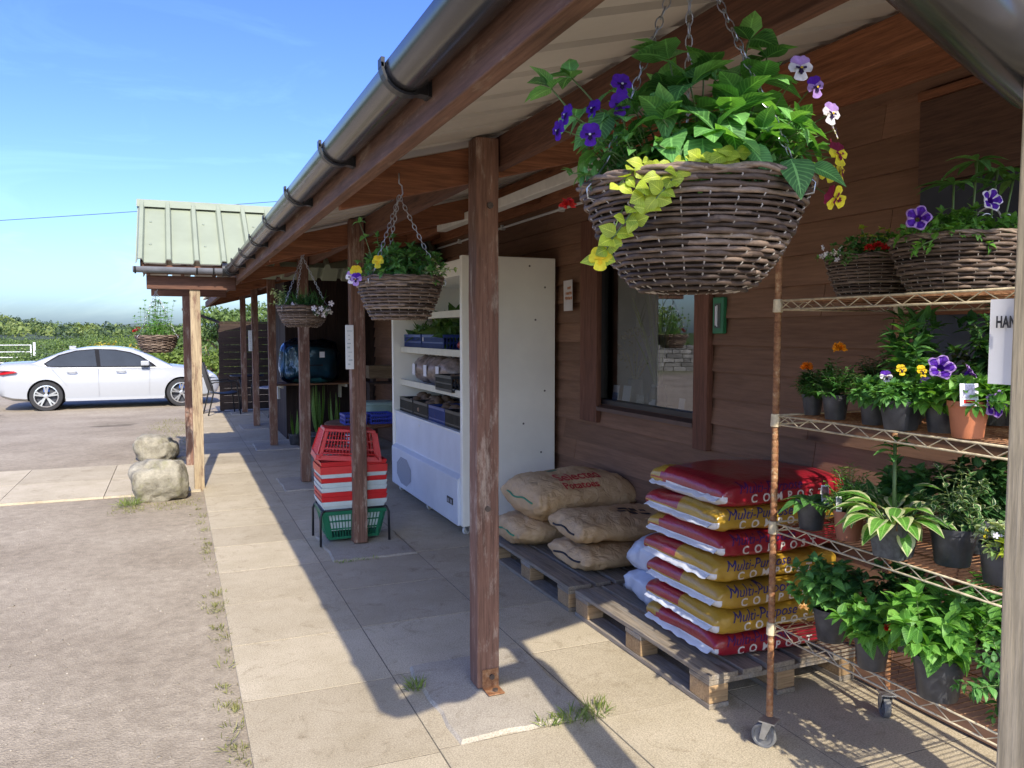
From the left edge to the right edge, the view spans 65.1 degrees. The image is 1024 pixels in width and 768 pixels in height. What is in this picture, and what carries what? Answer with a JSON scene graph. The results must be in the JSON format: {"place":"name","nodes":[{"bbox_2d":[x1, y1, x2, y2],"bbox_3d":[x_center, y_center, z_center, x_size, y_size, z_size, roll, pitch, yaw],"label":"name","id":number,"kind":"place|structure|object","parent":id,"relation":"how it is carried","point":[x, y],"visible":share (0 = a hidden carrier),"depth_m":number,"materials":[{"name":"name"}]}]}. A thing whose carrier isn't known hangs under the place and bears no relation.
{"place":"outdoors","nodes":[
{"label":"outdoors","id":0,"kind":"place"},
{"bbox_2d":[0,332,132,339],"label":"hills","id":1,"kind":"structure","parent":0,"point":[28,336],"depth_m":231.39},
{"bbox_2d":[0,314,213,338],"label":"woodland","id":2,"kind":"object","parent":1,"relation":"on","point":[13,326],"visible":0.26,"depth_m":203.90,"materials":[{"name":"green plant"}]},
{"bbox_2d":[0,461,200,505],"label":"path","id":3,"kind":"structure","parent":0,"point":[21,487],"depth_m":8.21,"materials":[{"name":"concrete"}]},
{"bbox_2d":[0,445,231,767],"bbox_3d":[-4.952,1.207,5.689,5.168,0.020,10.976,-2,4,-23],"label":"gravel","id":4,"kind":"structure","parent":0,"point":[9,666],"depth_m":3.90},
{"bbox_2d":[0,334,268,767],"bbox_3d":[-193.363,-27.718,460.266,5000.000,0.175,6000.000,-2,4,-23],"label":"ground","id":5,"kind":"structure","parent":0,"point":[103,662],"depth_m":4.44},
{"bbox_2d":[4,350,54,362],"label":"shrub","id":6,"kind":"object","parent":5,"relation":"on","point":[25,357],"visible":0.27,"depth_m":31.08,"materials":[{"name":"green plant"}]},
{"bbox_2d":[0,337,60,354],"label":"shrub","id":7,"kind":"object","parent":5,"relation":"on","point":[17,343],"visible":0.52,"depth_m":51.30,"materials":[{"name":"green plant"}]},
{"bbox_2d":[34,338,107,355],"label":"shrub","id":8,"kind":"object","parent":5,"relation":"on","point":[65,346],"visible":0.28,"depth_m":33.15,"materials":[{"name":"green plant"}]},
{"bbox_2d":[0,346,218,410],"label":"parked car","id":9,"kind":"object","parent":5,"relation":"on","point":[58,380],"visible":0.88,"depth_m":18.33,"materials":[{"name":"white paint"}]},
{"bbox_2d":[128,458,188,502],"bbox_3d":[-3.330,0.909,7.566,0.527,0.431,0.459,-2,4,-23],"label":"boulder","id":10,"kind":"object","parent":5,"relation":"on","point":[157,480],"visible":0.93,"depth_m":7.41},
{"bbox_2d":[132,433,179,460],"bbox_3d":[-4.404,0.796,9.930,0.536,0.362,0.423,-2,4,-23],"label":"boulder","id":11,"kind":"object","parent":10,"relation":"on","point":[152,446],"visible":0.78,"depth_m":9.77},
{"bbox_2d":[107,418,252,766],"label":"moss and weeds","id":12,"kind":"object","parent":5,"relation":"on","point":[235,707],"visible":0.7,"depth_m":4.49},
{"bbox_2d":[144,323,217,349],"bbox_3d":[-15.429,-1.739,37.931,3.267,2.332,3.132,0,4,3],"label":"broadleaf tree","id":13,"kind":"object","parent":5,"relation":"on","point":[178,329],"visible":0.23,"depth_m":37.41,"materials":[{"name":"green plant"}]},
{"bbox_2d":[202,345,240,378],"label":"shrub","id":14,"kind":"object","parent":5,"relation":"on","point":[212,362],"visible":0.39,"depth_m":25.97,"materials":[{"name":"green plant"}]},
{"bbox_2d":[178,304,266,348],"bbox_3d":[-12.107,-1.872,33.921,3.855,3.110,3.943,-2,4,-23],"label":"broadleaf tree","id":15,"kind":"object","parent":5,"relation":"on","point":[211,335],"visible":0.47,"depth_m":33.18,"materials":[{"name":"green plant"}]},
{"bbox_2d":[182,310,268,410],"bbox_3d":[-5.486,-0.456,16.956,1.582,2.150,4.178,3,4,35],"label":"wooden screen","id":16,"kind":"object","parent":5,"relation":"on","point":[229,351],"visible":0.38,"depth_m":17.24,"materials":[{"name":"brown wood"}]},
{"bbox_2d":[132,0,1023,767],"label":"farm shop","id":17,"kind":"structure","parent":5,"relation":"on","point":[448,126],"depth_m":3.45,"materials":[{"name":"brown wood"}]},
{"bbox_2d":[132,289,179,352],"bbox_3d":[-3.484,-0.650,7.842,0.428,0.691,0.446,-2,4,-23],"label":"hanging basket","id":18,"kind":"object","parent":17,"relation":"hanging from","point":[155,342],"visible":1,"depth_m":7.76,"materials":[{"name":"wicker"}]},
{"bbox_2d":[270,255,333,327],"bbox_3d":[-1.547,-0.717,5.835,0.440,0.611,0.485,-2,4,-23],"label":"hanging basket","id":19,"kind":"object","parent":17,"relation":"hanging from","point":[301,311],"visible":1,"depth_m":5.75,"materials":[{"name":"wicker"}]},
{"bbox_2d":[277,380,348,398],"bbox_3d":[-2.866,0.097,11.518,1.140,0.240,0.565,-2,4,-23],"label":"wall shelf","id":20,"kind":"object","parent":17,"relation":"attached to","point":[344,383],"depth_m":11.48,"materials":[{"name":"brown wood"}]},
{"bbox_2d":[278,338,341,382],"bbox_3d":[-2.879,-0.325,11.422,0.858,0.669,0.493,-2,4,-23],"label":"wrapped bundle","id":21,"kind":"object","parent":20,"relation":"on","point":[324,363],"visible":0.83,"depth_m":11.32,"materials":[{"name":"blue plastic"}]},
{"bbox_2d":[345,325,353,368],"bbox_3d":[-1.160,-0.263,5.731,0.058,0.315,0.016,-2,4,-23],"label":"sign plate","id":22,"kind":"object","parent":17,"relation":"attached to","point":[349,338],"visible":1,"depth_m":5.72,"materials":[{"name":"white paint"}]},
{"bbox_2d":[366,381,392,444],"bbox_3d":[-1.737,0.416,10.809,0.440,0.893,0.270,-2,4,-23],"label":"wall shelf","id":23,"kind":"object","parent":17,"relation":"attached to","point":[369,390],"depth_m":10.65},
{"bbox_2d":[366,365,391,381],"bbox_3d":[-1.737,-0.141,10.774,0.430,0.220,0.250,-2,4,-23],"label":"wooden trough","id":24,"kind":"object","parent":23,"relation":"on","point":[373,372],"visible":0.74,"depth_m":10.66,"materials":[{"name":"brown wood"}]},
{"bbox_2d":[344,173,457,320],"bbox_3d":[-0.460,-0.554,3.245,0.436,0.592,0.423,-2,4,-23],"label":"hanging basket","id":25,"kind":"object","parent":17,"relation":"hanging from","point":[395,290],"visible":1,"depth_m":3.16,"materials":[{"name":"wicker"}]},
{"bbox_2d":[563,280,572,310],"bbox_3d":[0.425,-0.666,6.040,0.008,0.230,0.199,-1,4,-16],"label":"paper notice","id":26,"kind":"object","parent":17,"relation":"attached to","point":[568,297],"visible":1,"depth_m":6.04,"materials":[{"name":"white"}]},
{"bbox_2d":[580,220,713,450],"bbox_3d":[0.851,-0.399,5.189,0.125,1.465,1.530,-2,4,-23],"label":"window","id":27,"kind":"structure","parent":17,"relation":"in","point":[594,284],"depth_m":5.64,"materials":[{"name":"brown wood"}]},
{"bbox_2d":[631,294,681,406],"bbox_3d":[0.926,-0.352,5.239,0.258,1.044,0.485,-2,4,-23],"label":"vase of bulrushes","id":28,"kind":"object","parent":17,"relation":"on","point":[657,393],"visible":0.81,"depth_m":5.24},
{"bbox_2d":[524,0,846,294],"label":"hanging basket","id":29,"kind":"object","parent":17,"relation":"hanging from","point":[688,207],"visible":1,"depth_m":1.30,"materials":[{"name":"wicker"}]},
{"bbox_2d":[713,297,726,333],"bbox_3d":[1.137,-0.376,4.404,0.038,0.200,0.090,-2,4,-23],"label":"wall thermometer","id":30,"kind":"object","parent":17,"relation":"attached to","point":[719,314],"depth_m":4.38,"materials":[{"name":"green plastic"}]},
{"bbox_2d":[914,171,1019,378],"bbox_3d":[1.874,-0.356,2.631,0.035,0.775,1.275,-2,4,-23],"label":"slate board","id":31,"kind":"object","parent":17,"relation":"attached to","point":[931,199],"visible":0.22,"depth_m":3.05,"materials":[{"name":"black stone"}]},
{"bbox_2d":[0,0,432,326],"label":"sky","id":32,"kind":"structure","parent":0,"point":[106,106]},
{"bbox_2d":[203,409,996,767],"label":"paving","id":33,"kind":"structure","parent":0,"point":[327,653],"depth_m":3.67,"materials":[{"name":"concrete"}]},
{"bbox_2d":[202,362,240,415],"bbox_3d":[-5.565,0.073,15.262,0.673,1.007,0.586,-2,4,-31],"label":"garden chair","id":34,"kind":"object","parent":33,"relation":"on","point":[207,379],"visible":0.95,"depth_m":15.15,"materials":[{"name":"metal"}]},
{"bbox_2d":[311,385,324,438],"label":"potted plant","id":35,"kind":"object","parent":33,"relation":"on","point":[317,416],"visible":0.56,"depth_m":11.31,"materials":[{"name":"green plant"}]},
{"bbox_2d":[324,418,392,448],"bbox_3d":[-1.734,0.695,9.421,0.910,0.512,0.910,-2,4,-23],"label":"round table","id":36,"kind":"object","parent":33,"relation":"on","point":[336,422],"visible":0.23,"depth_m":9.10,"materials":[{"name":"plastic"}]},
{"bbox_2d":[366,400,391,418],"bbox_3d":[-1.606,0.313,9.635,0.430,0.220,0.430,-2,4,-23],"label":"storage tub","id":37,"kind":"object","parent":36,"relation":"on","point":[378,405],"visible":0.55,"depth_m":9.46,"materials":[{"name":"clear plastic"}]},
{"bbox_2d":[366,411,392,423],"bbox_3d":[-1.535,0.389,9.289,0.272,0.117,0.312,-2,4,-23],"label":"crate","id":38,"kind":"object","parent":36,"relation":"on","point":[382,419],"visible":0.82,"depth_m":9.18,"materials":[{"name":"blue plastic"}]},
{"bbox_2d":[230,411,590,744],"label":"concrete pads","id":39,"kind":"object","parent":33,"relation":"on","point":[466,708],"visible":0.59,"depth_m":3.49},
{"bbox_2d":[288,413,299,445],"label":"potted plant","id":40,"kind":"object","parent":39,"relation":"on","point":[294,438],"visible":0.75,"depth_m":11.02,"materials":[{"name":"green plant"}]},
{"bbox_2d":[312,501,390,546],"bbox_3d":[-1.216,1.028,6.042,0.522,0.263,0.374,-2,4,-23],"label":"basket stand","id":41,"kind":"object","parent":39,"relation":"on","point":[347,509],"visible":0.71,"depth_m":5.93,"materials":[{"name":"metal"}]},
{"bbox_2d":[314,503,386,539],"bbox_3d":[-1.216,1.020,6.041,0.485,0.225,0.335,-2,4,-23],"label":"shopping basket","id":42,"kind":"object","parent":41,"relation":"on","point":[329,534],"visible":0.64,"depth_m":5.91,"materials":[{"name":"green plastic"}]},
{"bbox_2d":[314,494,386,530],"bbox_3d":[-1.216,0.954,6.037,0.485,0.225,0.335,-2,4,-23],"label":"shopping basket","id":43,"kind":"object","parent":41,"relation":"on","point":[348,504],"visible":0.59,"depth_m":5.89,"materials":[{"name":"plastic"}]},
{"bbox_2d":[314,490,386,502],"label":"shopping basket","id":44,"kind":"object","parent":43,"relation":"on","point":[349,498],"visible":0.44,"depth_m":5.86,"materials":[{"name":"red plastic"}]},
{"bbox_2d":[314,485,386,497],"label":"shopping basket","id":45,"kind":"object","parent":44,"relation":"on","point":[346,493],"visible":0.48,"depth_m":5.86,"materials":[{"name":"red plastic"}]},
{"bbox_2d":[314,481,386,492],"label":"shopping basket","id":46,"kind":"object","parent":45,"relation":"on","point":[345,489],"visible":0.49,"depth_m":5.85,"materials":[{"name":"plastic"}]},
{"bbox_2d":[314,476,386,488],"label":"shopping basket","id":47,"kind":"object","parent":46,"relation":"on","point":[347,484],"visible":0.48,"depth_m":5.85,"materials":[{"name":"plastic"}]},
{"bbox_2d":[314,472,386,483],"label":"shopping basket","id":48,"kind":"object","parent":47,"relation":"on","point":[345,479],"visible":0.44,"depth_m":5.85,"materials":[{"name":"red plastic"}]},
{"bbox_2d":[314,469,386,478],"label":"shopping basket","id":49,"kind":"object","parent":48,"relation":"on","point":[348,475],"visible":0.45,"depth_m":5.85,"materials":[{"name":"plastic"}]},
{"bbox_2d":[313,455,386,474],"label":"shopping basket","id":50,"kind":"object","parent":49,"relation":"on","point":[324,467],"visible":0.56,"depth_m":5.84,"materials":[{"name":"red plastic"}]},
{"bbox_2d":[310,425,381,461],"bbox_3d":[-1.234,0.440,5.997,0.485,0.225,0.370,4,2,-20],"label":"shopping basket","id":51,"kind":"object","parent":50,"relation":"on","point":[317,448],"visible":0.89,"depth_m":5.90,"materials":[{"name":"red plastic"}]},
{"bbox_2d":[547,699,591,726],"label":"grass tuft","id":52,"kind":"object","parent":39,"relation":"on","point":[571,710],"visible":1,"depth_m":3.21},
{"bbox_2d":[392,255,554,533],"bbox_3d":[-0.437,0.035,7.097,0.799,2.125,2.103,-2,4,-23],"label":"display fridge","id":53,"kind":"object","parent":33,"relation":"on","point":[430,464],"visible":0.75,"depth_m":6.22,"materials":[{"name":"white metal"}]},
{"bbox_2d":[412,354,435,382],"bbox_3d":[-0.801,-0.169,7.715,0.301,0.325,0.342,-2,4,-23],"label":"potato bag","id":54,"kind":"object","parent":53,"relation":"on","point":[417,366],"visible":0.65,"depth_m":7.62,"materials":[{"name":"paper"}]},
{"bbox_2d":[400,395,455,413],"bbox_3d":[-0.810,0.240,7.716,0.432,0.222,0.452,-2,4,-23],"label":"crate","id":55,"kind":"object","parent":53,"relation":"on","point":[406,403],"visible":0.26,"depth_m":7.67,"materials":[{"name":"black plastic"}]},
{"bbox_2d":[404,334,458,347],"bbox_3d":[-0.765,-0.403,7.672,0.392,0.142,0.572,-2,4,-23],"label":"crate","id":56,"kind":"object","parent":53,"relation":"on","point":[414,342],"visible":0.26,"depth_m":7.56,"materials":[{"name":"blue plastic"}]},
{"bbox_2d":[423,355,449,384],"bbox_3d":[-0.657,-0.151,7.372,0.301,0.318,0.347,-2,4,-23],"label":"potato bag","id":57,"kind":"object","parent":53,"relation":"on","point":[429,369],"visible":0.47,"depth_m":7.28,"materials":[{"name":"paper"}]},
{"bbox_2d":[413,399,459,419],"bbox_3d":[-0.624,0.268,7.274,0.432,0.222,0.452,-2,4,-23],"label":"crate","id":58,"kind":"object","parent":53,"relation":"on","point":[423,406],"visible":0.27,"depth_m":7.20,"materials":[{"name":"black plastic"}]},
{"bbox_2d":[422,335,459,349],"bbox_3d":[-0.518,-0.365,7.083,0.392,0.142,0.632,-2,4,-23],"label":"crate","id":59,"kind":"object","parent":53,"relation":"on","point":[435,342],"visible":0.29,"depth_m":6.87,"materials":[{"name":"blue plastic"}]},
{"bbox_2d":[417,302,459,348],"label":"leafy greens","id":60,"kind":"object","parent":59,"relation":"in","point":[440,327],"visible":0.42,"depth_m":6.92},
{"bbox_2d":[429,403,459,424],"bbox_3d":[-0.439,0.296,6.832,0.432,0.222,0.452,-2,4,-23],"label":"crate","id":61,"kind":"object","parent":53,"relation":"on","point":[437,411],"visible":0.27,"depth_m":6.76,"materials":[{"name":"blue plastic"}]},
{"bbox_2d":[435,357,459,385],"bbox_3d":[-0.514,-0.129,7.032,0.300,0.318,0.340,-2,4,-23],"label":"potato bag","id":62,"kind":"object","parent":53,"relation":"on","point":[451,365],"visible":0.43,"depth_m":6.91,"materials":[{"name":"paper"}]},
{"bbox_2d":[435,373,459,392],"bbox_3d":[-0.420,-0.010,6.614,0.312,0.132,0.432,-2,4,-23],"label":"crate","id":63,"kind":"object","parent":53,"relation":"on","point":[443,382],"visible":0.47,"depth_m":6.52,"materials":[{"name":"black plastic"}]},
{"bbox_2d":[445,409,459,430],"bbox_3d":[-0.261,0.323,6.409,0.432,0.222,0.452,-2,4,-23],"label":"crate","id":64,"kind":"object","parent":53,"relation":"on","point":[452,418],"visible":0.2,"depth_m":6.37,"materials":[{"name":"black plastic"}]},
{"bbox_2d":[499,535,636,611],"bbox_3d":[0.450,1.150,5.152,0.800,0.144,1.200,-2,4,-23],"label":"pallet","id":65,"kind":"object","parent":33,"relation":"on","point":[537,564],"visible":0.31,"depth_m":4.80,"materials":[{"name":"brown wood"}]},
{"bbox_2d":[499,510,563,544],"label":"paper sack","id":66,"kind":"object","parent":65,"relation":"on","point":[515,526],"visible":0.4,"depth_m":5.21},
{"bbox_2d":[500,466,636,520],"bbox_3d":[0.374,0.732,5.417,0.758,0.335,0.643,-2,4,-25],"label":"paper sack","id":67,"kind":"object","parent":66,"relation":"on","point":[544,495],"visible":0.95,"depth_m":5.20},
{"bbox_2d":[548,536,634,570],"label":"paper sack","id":68,"kind":"object","parent":65,"relation":"on","point":[602,555],"visible":0.49,"depth_m":4.69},
{"bbox_2d":[548,503,658,543],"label":"paper sack","id":69,"kind":"object","parent":68,"relation":"on","point":[617,522],"visible":0.83,"depth_m":4.73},
{"bbox_2d":[579,694,615,721],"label":"grass tuft","id":70,"kind":"object","parent":33,"relation":"on","point":[599,705],"visible":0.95,"depth_m":3.28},
{"bbox_2d":[575,583,855,709],"bbox_3d":[0.946,1.224,3.996,0.800,0.144,1.200,-2,4,-23],"label":"pallet","id":71,"kind":"object","parent":33,"relation":"on","point":[643,638],"visible":0.59,"depth_m":3.58,"materials":[{"name":"brown wood"}]},
{"bbox_2d":[624,568,654,604],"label":"plastic sack","id":72,"kind":"object","parent":71,"relation":"on","point":[637,580],"visible":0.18,"depth_m":4.16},
{"bbox_2d":[627,532,658,570],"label":"plastic sack","id":73,"kind":"object","parent":72,"relation":"on","point":[639,556],"visible":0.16,"depth_m":4.17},
{"bbox_2d":[645,600,816,655],"bbox_3d":[1.060,1.104,3.782,0.696,0.139,0.590,-1,4,-22],"label":"compost sack","id":74,"kind":"object","parent":71,"relation":"on","point":[689,632],"visible":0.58,"depth_m":3.52,"materials":[{"name":"red plastic"}]},
{"bbox_2d":[644,578,814,633],"bbox_3d":[1.053,0.996,3.758,0.696,0.141,0.592,-1,4,-22],"label":"compost sack","id":75,"kind":"object","parent":74,"relation":"on","point":[711,618],"visible":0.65,"depth_m":3.50,"materials":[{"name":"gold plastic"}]},
{"bbox_2d":[646,556,804,608],"bbox_3d":[1.062,0.888,3.748,0.699,0.143,0.595,-1,4,-22],"label":"compost sack","id":76,"kind":"object","parent":75,"relation":"on","point":[748,592],"visible":0.52,"depth_m":3.48,"materials":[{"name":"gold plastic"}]},
{"bbox_2d":[643,533,835,581],"bbox_3d":[1.040,0.781,3.751,0.696,0.139,0.593,-1,4,-22],"label":"compost sack","id":77,"kind":"object","parent":76,"relation":"on","point":[700,563],"visible":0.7,"depth_m":3.51,"materials":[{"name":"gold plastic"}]},
{"bbox_2d":[646,512,836,556],"bbox_3d":[1.064,0.663,3.748,0.702,0.135,0.592,-2,4,-24],"label":"compost sack","id":78,"kind":"object","parent":77,"relation":"on","point":[742,542],"visible":0.59,"depth_m":3.48,"materials":[{"name":"red plastic"}]},
{"bbox_2d":[644,487,833,531],"bbox_3d":[1.050,0.559,3.734,0.700,0.140,0.591,-1,4,-22],"label":"compost sack","id":79,"kind":"object","parent":78,"relation":"on","point":[686,508],"visible":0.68,"depth_m":3.46,"materials":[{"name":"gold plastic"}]},
{"bbox_2d":[649,459,842,506],"bbox_3d":[1.073,0.450,3.737,0.697,0.141,0.587,-2,4,-23],"label":"compost sack","id":80,"kind":"object","parent":79,"relation":"on","point":[729,483],"visible":0.92,"depth_m":3.54,"materials":[{"name":"red plastic"}]},
{"bbox_2d":[751,256,1014,747],"bbox_3d":[1.466,0.470,2.498,0.675,1.843,1.331,-2,4,-23],"label":"wire rack","id":81,"kind":"object","parent":33,"relation":"on","point":[764,733],"visible":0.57,"depth_m":2.74,"materials":[{"name":"metal"}]},
{"bbox_2d":[778,485,833,530],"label":"potted plant","id":82,"kind":"object","parent":81,"relation":"on","point":[811,518],"visible":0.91,"depth_m":2.80,"materials":[{"name":"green plant"}]},
{"bbox_2d":[788,361,826,415],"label":"potted plant","id":83,"kind":"object","parent":81,"relation":"on","point":[812,404],"visible":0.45,"depth_m":2.87,"materials":[{"name":"green plant"}]},
{"bbox_2d":[785,551,873,643],"bbox_3d":[1.096,0.741,2.800,0.284,0.307,0.287,1,4,14],"label":"potted plant","id":84,"kind":"object","parent":81,"relation":"on","point":[823,585],"visible":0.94,"depth_m":2.76,"materials":[{"name":"green plant"}]},
{"bbox_2d":[800,342,864,419],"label":"potted plant","id":85,"kind":"object","parent":81,"relation":"on","point":[834,404],"visible":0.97,"depth_m":2.73,"materials":[{"name":"green plant"}]},
{"bbox_2d":[811,462,899,541],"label":"potted plant","id":86,"kind":"object","parent":81,"relation":"on","point":[851,532],"visible":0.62,"depth_m":2.66,"materials":[{"name":"green plant"}]},
{"bbox_2d":[825,592,897,671],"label":"potted plant","id":87,"kind":"object","parent":81,"relation":"on","point":[866,627],"visible":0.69,"depth_m":2.53,"materials":[{"name":"green plant"}]},
{"bbox_2d":[816,224,910,296],"bbox_3d":[1.292,-0.433,2.901,0.419,0.259,0.378,1,4,12],"label":"wicker basket","id":88,"kind":"object","parent":81,"relation":"on","point":[866,268],"visible":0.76,"depth_m":2.80,"materials":[{"name":"wicker"}]},
{"bbox_2d":[846,370,892,425],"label":"potted plant","id":89,"kind":"object","parent":81,"relation":"on","point":[864,385],"visible":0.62,"depth_m":2.56,"materials":[{"name":"green plant"}]},
{"bbox_2d":[846,351,896,388],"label":"potted plant","id":90,"kind":"object","parent":81,"relation":"on","point":[872,371],"visible":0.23,"depth_m":2.79,"materials":[{"name":"green plant"}]},
{"bbox_2d":[830,436,957,560],"bbox_3d":[1.192,0.351,2.472,0.392,0.366,0.363,0,4,6],"label":"potted plant","id":91,"kind":"object","parent":81,"relation":"on","point":[893,532],"visible":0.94,"depth_m":2.43,"materials":[{"name":"green plant"}]},
{"bbox_2d":[847,555,944,652],"bbox_3d":[1.309,0.733,2.739,0.283,0.331,0.315,3,5,42],"label":"potted plant","id":92,"kind":"object","parent":81,"relation":"on","point":[892,585],"visible":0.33,"depth_m":2.74,"materials":[{"name":"green plant"}]},
{"bbox_2d":[867,364,929,430],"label":"potted plant","id":93,"kind":"object","parent":81,"relation":"on","point":[893,404],"visible":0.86,"depth_m":2.43,"materials":[{"name":"green plant"}]},
{"bbox_2d":[874,455,935,518],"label":"potted plant","id":94,"kind":"object","parent":81,"relation":"on","point":[907,482],"visible":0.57,"depth_m":2.69,"materials":[{"name":"green plant"}]},
{"bbox_2d":[874,305,943,424],"bbox_3d":[1.285,-0.064,2.610,0.217,0.386,0.239,-2,4,-23],"label":"potted plant","id":95,"kind":"object","parent":81,"relation":"on","point":[915,346],"visible":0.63,"depth_m":2.59,"materials":[{"name":"green plant"}]},
{"bbox_2d":[882,306,954,418],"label":"potted plant","id":96,"kind":"object","parent":81,"relation":"on","point":[900,314],"visible":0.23,"depth_m":2.75,"materials":[{"name":"green plant"}]},
{"bbox_2d":[900,355,958,433],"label":"potted plant","id":97,"kind":"object","parent":81,"relation":"on","point":[926,404],"visible":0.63,"depth_m":2.37,"materials":[{"name":"green plant"}]},
{"bbox_2d":[873,577,1001,703],"bbox_3d":[1.238,0.749,2.375,0.355,0.344,0.342,-2,4,-23],"label":"potted plant","id":98,"kind":"object","parent":81,"relation":"on","point":[936,636],"visible":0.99,"depth_m":2.31,"materials":[{"name":"green plant"}]},
{"bbox_2d":[887,154,1019,292],"bbox_3d":[1.416,-0.495,2.495,0.472,0.435,0.427,1,4,10],"label":"wicker basket","id":99,"kind":"object","parent":81,"relation":"on","point":[954,251],"visible":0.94,"depth_m":2.39,"materials":[{"name":"wicker"}]},
{"bbox_2d":[911,461,1001,568],"bbox_3d":[1.311,0.388,2.386,0.228,0.304,0.207,1,4,12],"label":"potted plant","id":100,"kind":"object","parent":81,"relation":"on","point":[952,548],"visible":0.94,"depth_m":2.36,"materials":[{"name":"green plant"}]},
{"bbox_2d":[923,454,1007,554],"bbox_3d":[1.485,0.373,2.534,0.318,0.315,0.243,1,4,11],"label":"potted plant","id":101,"kind":"object","parent":81,"relation":"on","point":[994,472],"visible":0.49,"depth_m":2.50,"materials":[{"name":"green plant"}]},
{"bbox_2d":[932,364,1009,438],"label":"potted plant","id":102,"kind":"object","parent":81,"relation":"on","point":[973,403],"visible":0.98,"depth_m":2.23,"materials":[{"name":"green plant"}]},
{"bbox_2d":[947,567,1001,681],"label":"potted plant","id":103,"kind":"object","parent":81,"relation":"on","point":[988,596],"visible":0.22,"depth_m":2.43,"materials":[{"name":"green plant"}]},
{"bbox_2d":[950,631,1000,725],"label":"potted plant","id":104,"kind":"object","parent":81,"relation":"on","point":[984,687],"visible":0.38,"depth_m":2.17,"materials":[{"name":"green plant"}]},
{"bbox_2d":[943,298,1009,425],"bbox_3d":[1.559,-0.070,2.570,0.285,0.404,0.336,1,4,17],"label":"potted plant","id":105,"kind":"object","parent":81,"relation":"on","point":[979,364],"visible":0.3,"depth_m":2.55,"materials":[{"name":"green plant"}]},
{"bbox_2d":[972,518,1004,586],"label":"potted plant","id":106,"kind":"object","parent":81,"relation":"on","point":[991,549],"visible":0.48,"depth_m":2.20,"materials":[{"name":"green plant"}]},
{"bbox_2d":[988,299,1013,384],"bbox_3d":[1.309,-0.105,2.021,0.012,0.223,0.230,-2,4,-23],"label":"paper sign","id":107,"kind":"object","parent":81,"relation":"attached to","point":[1000,339],"visible":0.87,"depth_m":2.10,"materials":[{"name":"white"}]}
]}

